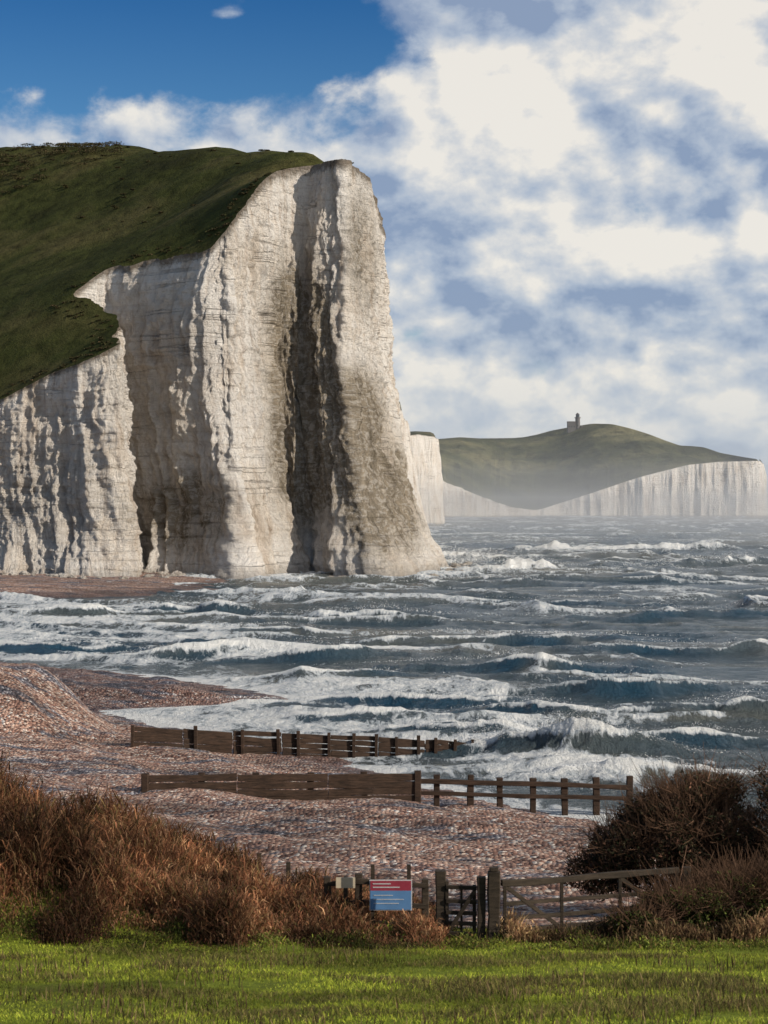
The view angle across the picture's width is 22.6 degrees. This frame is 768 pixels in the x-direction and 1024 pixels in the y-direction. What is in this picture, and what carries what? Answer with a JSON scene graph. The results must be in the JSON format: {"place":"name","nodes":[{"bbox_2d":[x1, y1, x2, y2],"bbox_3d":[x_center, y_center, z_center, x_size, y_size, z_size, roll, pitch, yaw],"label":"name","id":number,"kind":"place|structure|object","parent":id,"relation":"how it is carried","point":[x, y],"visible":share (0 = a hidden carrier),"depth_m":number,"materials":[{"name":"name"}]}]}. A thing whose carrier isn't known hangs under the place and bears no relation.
{"place":"outdoors","nodes":[
{"label":"outdoors","id":0,"kind":"place"},
{"bbox_2d":[0,145,322,399],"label":"grassy hill","id":1,"kind":"structure","parent":0,"point":[54,246],"depth_m":347.17,"materials":[{"name":"green plant"}]},
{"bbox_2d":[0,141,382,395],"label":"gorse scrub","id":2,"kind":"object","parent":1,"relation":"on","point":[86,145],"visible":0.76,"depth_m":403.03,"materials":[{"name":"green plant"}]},
{"bbox_2d":[0,159,448,578],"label":"chalk cliff","id":3,"kind":"structure","parent":0,"point":[228,407],"depth_m":297.13,"materials":[{"name":"white stone"}]},
{"bbox_2d":[0,572,737,928],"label":"shingle beach","id":4,"kind":"structure","parent":0,"point":[66,726],"depth_m":60.33,"materials":[{"name":"brown gravel"}]},
{"bbox_2d":[0,745,453,949],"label":"dry bramble thicket","id":5,"kind":"object","parent":4,"relation":"on","point":[108,850],"visible":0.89,"depth_m":33.51,"materials":[{"name":"brown plant"}]},
{"bbox_2d":[0,561,471,578],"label":"chalk boulders","id":6,"kind":"object","parent":4,"relation":"on","point":[161,574],"visible":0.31,"depth_m":267.75,"materials":[{"name":"white stone"}]},
{"bbox_2d":[209,841,290,883],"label":"fence posts","id":7,"kind":"object","parent":4,"relation":"on","point":[288,866],"visible":0.13,"depth_m":38.97,"materials":[{"name":"brown wood"}]},
{"bbox_2d":[131,725,473,757],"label":"timber groyne","id":8,"kind":"object","parent":4,"relation":"on","point":[219,741],"visible":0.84,"depth_m":76.48,"materials":[{"name":"brown wood"}]},
{"bbox_2d":[141,770,632,814],"bbox_3d":[0.168,9.522,62.287,15.947,2.372,0.976,0,0,-5],"label":"timber groyne","id":9,"kind":"object","parent":4,"relation":"on","point":[364,784],"visible":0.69,"depth_m":62.29,"materials":[{"name":"brown wood"}]},
{"bbox_2d":[551,743,767,911],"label":"hawthorn bush","id":10,"kind":"object","parent":4,"relation":"on","point":[668,822],"visible":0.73,"depth_m":36.51,"materials":[{"name":"brown plant"}]},
{"bbox_2d":[730,745,767,869],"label":"hawthorn bush","id":11,"kind":"object","parent":4,"relation":"on","point":[760,836],"visible":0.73,"depth_m":35.95,"materials":[{"name":"brown plant"}]},
{"bbox_2d":[0,515,767,831],"bbox_3d":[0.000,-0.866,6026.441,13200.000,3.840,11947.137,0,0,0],"label":"sea","id":12,"kind":"structure","parent":0,"point":[492,683],"depth_m":132.28,"materials":[{"name":"liquid"}]},
{"bbox_2d":[6,543,767,776],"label":"sea spray","id":13,"kind":"object","parent":12,"relation":"on","point":[471,559],"visible":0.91,"depth_m":130.82,"materials":[{"name":"white liquid"}]},
{"bbox_2d":[0,857,767,1023],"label":"grass field","id":14,"kind":"structure","parent":0,"point":[255,984],"depth_m":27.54,"materials":[{"name":"green plant"}]},
{"bbox_2d":[336,876,354,910],"bbox_3d":[-0.686,7.124,34.344,0.343,1.200,0.095,0,0,0],"label":"notice board","id":15,"kind":"object","parent":14,"relation":"on","point":[345,883],"visible":0.71,"depth_m":34.30,"materials":[{"name":"white wood"}]},
{"bbox_2d":[324,873,428,925],"bbox_3d":[-0.139,7.223,34.502,1.894,1.449,0.173,0,0,0],"label":"wooden fence","id":16,"kind":"object","parent":14,"relation":"on","point":[360,881],"visible":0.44,"depth_m":34.45,"materials":[{"name":"brown wood"}]},
{"bbox_2d":[370,864,411,927],"bbox_3d":[0.120,6.939,34.045,0.752,1.365,0.123,0,0,0],"label":"information sign","id":17,"kind":"object","parent":14,"relation":"on","point":[390,894],"visible":0.93,"depth_m":33.99,"materials":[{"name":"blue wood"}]},
{"bbox_2d":[477,866,499,940],"bbox_3d":[1.799,6.923,33.014,0.396,1.637,0.241,0,0,0],"label":"gate post","id":18,"kind":"object","parent":14,"relation":"on","point":[493,889],"visible":0.75,"depth_m":32.92,"materials":[{"name":"brown wood"}]},
{"bbox_2d":[435,869,476,936],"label":"wooden hand gate","id":19,"kind":"structure","parent":18,"relation":"attached to","point":[443,901],"depth_m":33.18,"materials":[{"name":"brown wood"}]},
{"bbox_2d":[501,866,690,934],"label":"wooden field gate","id":20,"kind":"structure","parent":18,"relation":"attached to","point":[562,880],"depth_m":33.42,"materials":[{"name":"brown wood"}]},
{"bbox_2d":[487,906,767,944],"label":"dry grass tuft","id":21,"kind":"object","parent":14,"relation":"on","point":[739,928],"visible":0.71,"depth_m":32.75,"materials":[{"name":"brown plant"}]},
{"bbox_2d":[585,825,767,937],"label":"bramble bush","id":22,"kind":"object","parent":14,"relation":"on","point":[711,895],"visible":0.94,"depth_m":33.40,"materials":[{"name":"brown plant"}]},
{"bbox_2d":[0,0,767,508],"label":"sky","id":23,"kind":"structure","parent":0,"point":[572,195],"materials":[{"name":"blue"}]},
{"bbox_2d":[399,410,430,532],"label":"chalk cliff","id":24,"kind":"structure","parent":0,"point":[412,476],"depth_m":721.53,"materials":[{"name":"white stone"}]},
{"bbox_2d":[410,431,435,437],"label":"grassy hill","id":25,"kind":"structure","parent":0,"point":[421,433],"depth_m":1253.29,"materials":[{"name":"green plant"}]},
{"bbox_2d":[410,434,444,523],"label":"chalk cliff","id":26,"kind":"structure","parent":0,"point":[425,452],"depth_m":1199.63,"materials":[{"name":"white stone"}]},
{"bbox_2d":[438,424,761,509],"bbox_3d":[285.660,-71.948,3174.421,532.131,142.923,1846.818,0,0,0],"label":"grassy hill","id":27,"kind":"structure","parent":0,"point":[544,470],"depth_m":2732.42,"materials":[{"name":"green plant"}]},
{"bbox_2d":[567,413,583,432],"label":"lighthouse","id":28,"kind":"object","parent":27,"relation":"on","point":[573,425],"visible":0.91,"depth_m":3121.27,"materials":[{"name":"stone"}]},
{"bbox_2d":[443,461,767,516],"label":"chalk cliff","id":29,"kind":"structure","parent":0,"point":[731,488],"depth_m":2575.61,"materials":[{"name":"white stone"}]}
]}

